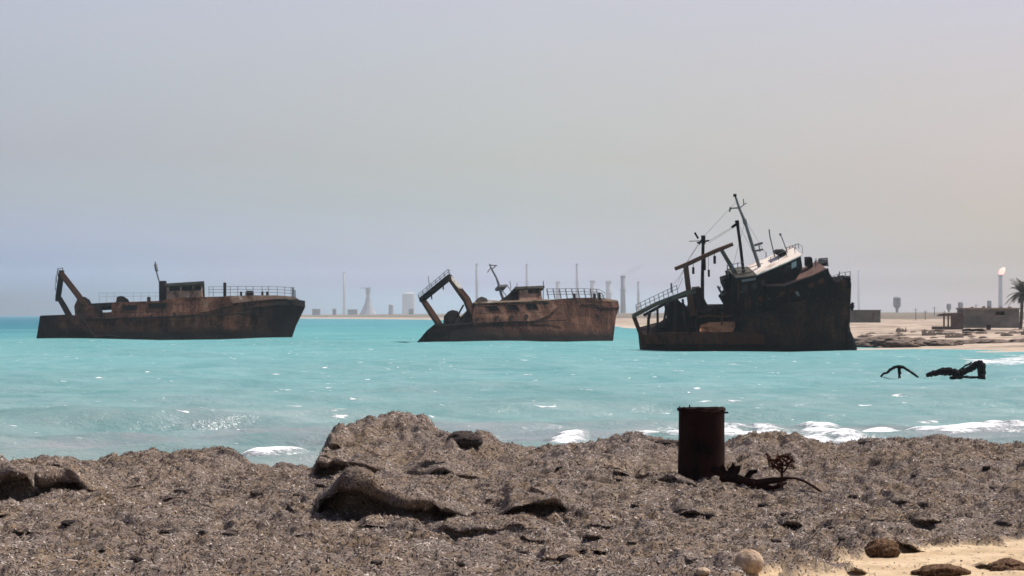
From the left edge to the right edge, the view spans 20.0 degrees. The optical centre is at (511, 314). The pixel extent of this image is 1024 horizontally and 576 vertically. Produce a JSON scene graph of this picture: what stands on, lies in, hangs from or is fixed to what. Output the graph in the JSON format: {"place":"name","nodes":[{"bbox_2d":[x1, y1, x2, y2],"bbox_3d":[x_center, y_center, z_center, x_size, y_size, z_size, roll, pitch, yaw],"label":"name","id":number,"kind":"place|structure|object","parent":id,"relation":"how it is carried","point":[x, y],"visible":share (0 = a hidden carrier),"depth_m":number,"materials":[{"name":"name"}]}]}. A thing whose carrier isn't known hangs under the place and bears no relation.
{"place":"outdoors","nodes":[
{"label":"outdoors","id":0,"kind":"place"},
{"bbox_2d":[0,316,1023,467],"bbox_3d":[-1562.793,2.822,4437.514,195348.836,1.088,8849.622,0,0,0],"label":"sea","id":1,"kind":"structure","parent":0,"point":[302,391],"depth_m":102.96,"materials":[{"name":"liquid"}]},
{"bbox_2d":[36,262,304,339],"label":"trawler wreck","id":2,"kind":"object","parent":1,"relation":"on","point":[184,311],"visible":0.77,"depth_m":325.32,"materials":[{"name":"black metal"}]},
{"bbox_2d":[417,264,618,341],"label":"trawler wreck","id":3,"kind":"object","parent":1,"relation":"on","point":[524,313],"visible":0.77,"depth_m":294.88,"materials":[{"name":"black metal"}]},
{"bbox_2d":[631,194,856,351],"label":"trawler wreck","id":4,"kind":"object","parent":1,"relation":"on","point":[780,300],"visible":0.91,"depth_m":221.60,"materials":[{"name":"black metal"}]},
{"bbox_2d":[880,365,918,377],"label":"sunken wreckage","id":5,"kind":"object","parent":1,"relation":"in","point":[899,367],"visible":1,"depth_m":130.24,"materials":[{"name":"black metal"}]},
{"bbox_2d":[926,360,985,379],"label":"sunken wreckage","id":6,"kind":"object","parent":1,"relation":"in","point":[978,365],"visible":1,"depth_m":130.17,"materials":[{"name":"black metal"}]},
{"bbox_2d":[0,411,1023,575],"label":"beach","id":7,"kind":"structure","parent":0,"point":[1014,548],"depth_m":26.36,"materials":[{"name":"brown plant"}]},
{"bbox_2d":[12,529,29,536],"bbox_3d":[-4.205,1.878,24.911,0.175,0.082,0.179,0,0,34],"label":"seagrass clod","id":8,"kind":"object","parent":7,"relation":"on","point":[20,533],"visible":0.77,"depth_m":24.85,"materials":[{"name":"black plant"}]},
{"bbox_2d":[61,519,75,526],"bbox_3d":[-3.870,1.829,25.409,0.162,0.074,0.157,0,0,-10],"label":"seagrass clod","id":9,"kind":"object","parent":7,"relation":"on","point":[64,523],"visible":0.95,"depth_m":25.35,"materials":[{"name":"brown plant"}]},
{"bbox_2d":[125,556,142,561],"bbox_3d":[-2.726,1.764,20.908,0.112,0.053,0.115,0,0,-44],"label":"seagrass clod","id":10,"kind":"object","parent":7,"relation":"on","point":[135,558],"visible":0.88,"depth_m":20.88,"materials":[{"name":"brown plant"}]},
{"bbox_2d":[131,477,139,481],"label":"seagrass clod","id":11,"kind":"object","parent":7,"relation":"on","point":[136,479],"visible":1,"depth_m":31.32,"materials":[{"name":"brown plant"}]},
{"bbox_2d":[158,530,169,534],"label":"seagrass clod","id":12,"kind":"object","parent":7,"relation":"on","point":[164,531],"visible":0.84,"depth_m":24.75,"materials":[{"name":"plant"}]},
{"bbox_2d":[173,488,188,493],"bbox_3d":[-3.366,1.800,29.564,0.181,0.076,0.142,0,0,24],"label":"seagrass clod","id":13,"kind":"object","parent":7,"relation":"on","point":[185,491],"visible":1,"depth_m":29.51,"materials":[{"name":"brown plant"}]},
{"bbox_2d":[220,530,237,536],"bbox_3d":[-2.337,1.824,24.014,0.192,0.081,0.151,0,0,32],"label":"seagrass clod","id":14,"kind":"object","parent":7,"relation":"on","point":[229,533],"visible":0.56,"depth_m":23.96,"materials":[{"name":"plant"}]},
{"bbox_2d":[250,489,261,495],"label":"seagrass clod","id":15,"kind":"object","parent":7,"relation":"on","point":[256,492],"visible":1,"depth_m":29.16,"materials":[{"name":"brown plant"}]},
{"bbox_2d":[371,559,382,564],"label":"seagrass clod","id":16,"kind":"object","parent":7,"relation":"on","point":[377,561],"visible":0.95,"depth_m":21.02,"materials":[{"name":"plant"}]},
{"bbox_2d":[455,561,464,566],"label":"seagrass clod","id":17,"kind":"object","parent":7,"relation":"on","point":[461,564],"visible":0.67,"depth_m":20.13,"materials":[{"name":"plant"}]},
{"bbox_2d":[447,431,482,448],"bbox_3d":[-0.569,1.506,34.485,0.453,0.266,0.408,0,0,0],"label":"seagrass clump","id":18,"kind":"object","parent":7,"relation":"on","point":[465,439],"visible":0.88,"depth_m":34.36,"materials":[{"name":"brown plant"}]},
{"bbox_2d":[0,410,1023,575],"bbox_3d":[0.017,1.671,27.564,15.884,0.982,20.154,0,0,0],"label":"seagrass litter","id":19,"kind":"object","parent":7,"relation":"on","point":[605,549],"visible":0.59,"depth_m":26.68,"materials":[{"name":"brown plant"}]},
{"bbox_2d":[556,554,572,561],"bbox_3d":[0.388,1.777,21.210,0.130,0.058,0.134,0,0,4],"label":"seagrass clod","id":20,"kind":"object","parent":7,"relation":"on","point":[561,558],"visible":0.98,"depth_m":21.17,"materials":[{"name":"black plant"}]},
{"bbox_2d":[654,440,677,445],"bbox_3d":[1.882,1.577,35.400,0.319,0.106,0.296,0,0,0],"label":"seagrass clump","id":21,"kind":"object","parent":7,"relation":"on","point":[665,442],"visible":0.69,"depth_m":35.31,"materials":[{"name":"brown plant"}]},
{"bbox_2d":[677,405,727,480],"bbox_3d":[2.118,1.505,32.300,0.567,1.014,0.541,0,0,0],"label":"rusty drum","id":22,"kind":"object","parent":7,"relation":"on","point":[701,447],"visible":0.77,"depth_m":32.07,"materials":[{"name":"brown metal"}]},
{"bbox_2d":[696,567,709,575],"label":"beach stone","id":23,"kind":"object","parent":7,"relation":"on","point":[702,571],"visible":1,"depth_m":19.52,"materials":[{"name":"beige stone"}]},
{"bbox_2d":[703,513,714,517],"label":"seagrass clod","id":24,"kind":"object","parent":7,"relation":"on","point":[706,515],"visible":1,"depth_m":26.13,"materials":[{"name":"brown plant"}]},
{"bbox_2d":[757,502,768,506],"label":"seagrass clod","id":25,"kind":"object","parent":7,"relation":"on","point":[762,504],"visible":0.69,"depth_m":27.66,"materials":[{"name":"brown plant"}]},
{"bbox_2d":[710,453,824,492],"bbox_3d":[2.856,1.673,30.429,1.531,0.441,0.571,0,0,37],"label":"rusted scrap","id":26,"kind":"object","parent":7,"relation":"on","point":[731,475],"visible":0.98,"depth_m":30.57,"materials":[{"name":"black metal"}]},
{"bbox_2d":[780,512,792,516],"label":"seagrass clod","id":27,"kind":"object","parent":7,"relation":"on","point":[783,514],"visible":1,"depth_m":25.18,"materials":[{"name":"brown plant"}]},
{"bbox_2d":[857,438,886,444],"bbox_3d":[4.441,1.593,35.602,0.408,0.172,0.411,0,0,0],"label":"seagrass clump","id":28,"kind":"object","parent":7,"relation":"on","point":[866,440],"visible":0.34,"depth_m":35.52,"materials":[{"name":"brown plant"}]},
{"bbox_2d":[864,538,900,557],"bbox_3d":[2.910,1.866,22.848,0.288,0.214,0.250,0,0,0],"label":"rock","id":29,"kind":"object","parent":7,"relation":"on","point":[881,547],"visible":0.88,"depth_m":22.76,"materials":[{"name":"brown stone"}]},
{"bbox_2d":[916,501,929,506],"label":"seagrass clod","id":30,"kind":"object","parent":7,"relation":"on","point":[923,503],"visible":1,"depth_m":27.96,"materials":[{"name":"brown plant"}]},
{"bbox_2d":[910,564,970,575],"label":"rock","id":31,"kind":"object","parent":7,"relation":"on","point":[939,570],"visible":1,"depth_m":20.93,"materials":[{"name":"brown stone"}]},
{"bbox_2d":[989,485,1000,490],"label":"seagrass clod","id":32,"kind":"object","parent":7,"relation":"on","point":[995,487],"visible":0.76,"depth_m":30.96,"materials":[{"name":"brown plant"}]},
{"bbox_2d":[993,520,1012,525],"bbox_3d":[4.235,1.807,25.065,0.173,0.077,0.147,0,0,35],"label":"seagrass clod","id":33,"kind":"object","parent":7,"relation":"on","point":[1003,522],"visible":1,"depth_m":25.01,"materials":[{"name":"plant"}]},
{"bbox_2d":[985,558,1023,570],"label":"rock","id":34,"kind":"object","parent":7,"relation":"on","point":[1007,564],"visible":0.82,"depth_m":21.52,"materials":[{"name":"brown stone"}]},
{"bbox_2d":[0,0,1023,315],"label":"sky","id":35,"kind":"structure","parent":0,"point":[391,146],"materials":[{"name":"grey"}]},
{"bbox_2d":[300,312,1023,351],"bbox_3d":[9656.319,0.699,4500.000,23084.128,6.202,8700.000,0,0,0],"label":"shore terrain","id":36,"kind":"structure","parent":0,"point":[891,322],"depth_m":558.20,"materials":[{"name":"beige sand"}]},
{"bbox_2d":[312,309,320,314],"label":"shore hut","id":37,"kind":"object","parent":36,"relation":"on","point":[315,311],"visible":0.82,"depth_m":4296.45,"materials":[{"name":"paint"}]},
{"bbox_2d":[343,272,344,313],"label":"refinery chimney","id":38,"kind":"object","parent":36,"relation":"on","point":[343,292],"visible":0.91,"depth_m":8456.54,"materials":[{"name":"concrete"}]},
{"bbox_2d":[347,309,357,314],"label":"shore hut","id":39,"kind":"object","parent":36,"relation":"on","point":[352,311],"visible":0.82,"depth_m":4395.64,"materials":[{"name":"paint"}]},
{"bbox_2d":[359,288,375,314],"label":"derrick tower","id":40,"kind":"structure","parent":36,"relation":"on","point":[367,308],"depth_m":5593.28,"materials":[{"name":"concrete"}]},
{"bbox_2d":[389,304,392,313],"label":"storage tank","id":41,"kind":"object","parent":36,"relation":"on","point":[390,308],"visible":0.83,"depth_m":5196.43,"materials":[{"name":"metal"}]},
{"bbox_2d":[402,292,414,313],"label":"storage tank","id":42,"kind":"object","parent":36,"relation":"on","point":[408,300],"visible":0.82,"depth_m":8284.27,"materials":[{"name":"metal"}]},
{"bbox_2d":[475,264,477,300],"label":"refinery chimney","id":43,"kind":"object","parent":36,"relation":"on","point":[476,285],"visible":0.82,"depth_m":6812.19,"materials":[{"name":"concrete"}]},
{"bbox_2d":[525,264,527,285],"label":"refinery chimney","id":44,"kind":"object","parent":36,"relation":"on","point":[526,274],"visible":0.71,"depth_m":6812.11,"materials":[{"name":"concrete"}]},
{"bbox_2d":[555,282,559,298],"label":"refinery chimney","id":45,"kind":"object","parent":36,"relation":"on","point":[557,286],"visible":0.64,"depth_m":6810.39,"materials":[{"name":"concrete"}]},
{"bbox_2d":[575,264,578,297],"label":"refinery chimney","id":46,"kind":"object","parent":36,"relation":"on","point":[577,282],"visible":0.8,"depth_m":6576.90,"materials":[{"name":"concrete"}]},
{"bbox_2d":[589,280,596,297],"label":"refinery chimney","id":47,"kind":"object","parent":36,"relation":"on","point":[592,285],"visible":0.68,"depth_m":6809.96,"materials":[{"name":"concrete"}]},
{"bbox_2d":[604,281,612,298],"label":"refinery chimney","id":48,"kind":"object","parent":36,"relation":"on","point":[608,293],"visible":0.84,"depth_m":6809.24,"materials":[{"name":"concrete"}]},
{"bbox_2d":[620,276,625,312],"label":"refinery chimney","id":49,"kind":"object","parent":36,"relation":"on","point":[622,304],"visible":0.91,"depth_m":4461.76,"materials":[{"name":"metal"}]},
{"bbox_2d":[637,282,639,310],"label":"refinery chimney","id":50,"kind":"object","parent":36,"relation":"on","point":[638,294],"visible":0.89,"depth_m":6107.68,"materials":[{"name":"concrete"}]},
{"bbox_2d":[857,271,859,309],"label":"refinery chimney","id":51,"kind":"object","parent":36,"relation":"on","point":[858,301],"visible":0.9,"depth_m":8457.20,"materials":[{"name":"concrete"}]},
{"bbox_2d":[850,310,880,322],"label":"building","id":52,"kind":"structure","parent":36,"relation":"on","point":[865,316],"depth_m":460.00,"materials":[{"name":"grey concrete"}]},
{"bbox_2d":[854,335,920,347],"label":"rocks","id":53,"kind":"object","parent":36,"relation":"on","point":[888,341],"depth_m":242.54,"materials":[{"name":"stone"}]},
{"bbox_2d":[893,297,900,311],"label":"water tower","id":54,"kind":"structure","parent":36,"relation":"on","point":[896,302],"depth_m":2697.51,"materials":[{"name":"metal"}]},
{"bbox_2d":[896,327,906,331],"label":"ruined wall","id":55,"kind":"structure","parent":36,"relation":"on","point":[899,330],"depth_m":380.00,"materials":[{"name":"grey stone"}]},
{"bbox_2d":[917,340,925,345],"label":"seaweed bank","id":56,"kind":"structure","parent":36,"relation":"on","point":[921,342],"depth_m":247.31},
{"bbox_2d":[922,329,935,335],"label":"ruined wall","id":57,"kind":"structure","parent":36,"relation":"on","point":[928,333],"depth_m":330.00,"materials":[{"name":"grey stone"}]},
{"bbox_2d":[923,339,962,345],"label":"rocks","id":58,"kind":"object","parent":36,"relation":"on","point":[939,342],"depth_m":247.57,"materials":[{"name":"beige stone"}]},
{"bbox_2d":[932,313,962,329],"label":"ruined shed","id":59,"kind":"structure","parent":36,"relation":"on","point":[956,321],"depth_m":372.00,"materials":[{"name":"brown concrete"}]},
{"bbox_2d":[939,332,956,334],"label":"stone heap","id":60,"kind":"object","parent":36,"relation":"on","point":[946,333],"visible":0.48,"depth_m":338.92,"materials":[{"name":"grey stone"}]},
{"bbox_2d":[946,303,950,311],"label":"water tower","id":61,"kind":"structure","parent":36,"relation":"on","point":[948,306],"depth_m":2698.43,"materials":[{"name":"metal"}]},
{"bbox_2d":[945,333,963,337],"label":"ruined wall","id":62,"kind":"structure","parent":36,"relation":"on","point":[957,335],"depth_m":300.00,"materials":[{"name":"grey stone"}]},
{"bbox_2d":[958,302,962,307],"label":"water tower","id":63,"kind":"structure","parent":36,"relation":"on","point":[960,304],"depth_m":2698.02,"materials":[{"name":"metal"}]},
{"bbox_2d":[975,331,986,333],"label":"stone heap","id":64,"kind":"object","parent":36,"relation":"on","point":[981,332],"visible":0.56,"depth_m":343.58,"materials":[{"name":"grey stone"}]},
{"bbox_2d":[955,339,1010,343],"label":"rocks","id":65,"kind":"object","parent":36,"relation":"on","point":[976,341],"depth_m":256.00,"materials":[{"name":"beige stone"}]},
{"bbox_2d":[956,306,1020,329],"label":"block house","id":66,"kind":"structure","parent":36,"relation":"on","point":[988,318],"depth_m":372.00,"materials":[{"name":"black concrete"}]},
{"bbox_2d":[987,300,991,307],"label":"water tower","id":67,"kind":"structure","parent":36,"relation":"on","point":[989,303],"depth_m":2698.19,"materials":[{"name":"metal"}]},
{"bbox_2d":[998,268,1004,307],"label":"flare stack","id":68,"kind":"object","parent":36,"relation":"on","point":[1000,288],"visible":0.94,"depth_m":4997.02,"materials":[{"name":"metal"}]},
{"bbox_2d":[1000,333,1013,335],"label":"stone heap","id":69,"kind":"object","parent":36,"relation":"on","point":[1006,334],"visible":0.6,"depth_m":302.46,"materials":[{"name":"grey stone"}]},
{"bbox_2d":[1004,278,1023,328],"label":"palm tree","id":70,"kind":"object","parent":36,"relation":"on","point":[1020,288],"visible":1,"depth_m":399.79,"materials":[{"name":"green plant"}]},
{"bbox_2d":[1008,331,1020,333],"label":"stone heap","id":71,"kind":"object","parent":36,"relation":"on","point":[1013,332],"visible":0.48,"depth_m":342.01,"materials":[{"name":"grey stone"}]},
{"bbox_2d":[1009,338,1023,342],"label":"seaweed bank","id":72,"kind":"structure","parent":36,"relation":"on","point":[1016,340],"depth_m":256.96,"materials":[{"name":"beige stone"}]},
{"bbox_2d":[982,466,990,469],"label":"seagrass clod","id":73,"kind":"object","parent":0,"point":[986,467],"visible":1,"depth_m":32.18,"materials":[{"name":"brown plant"}]}
]}

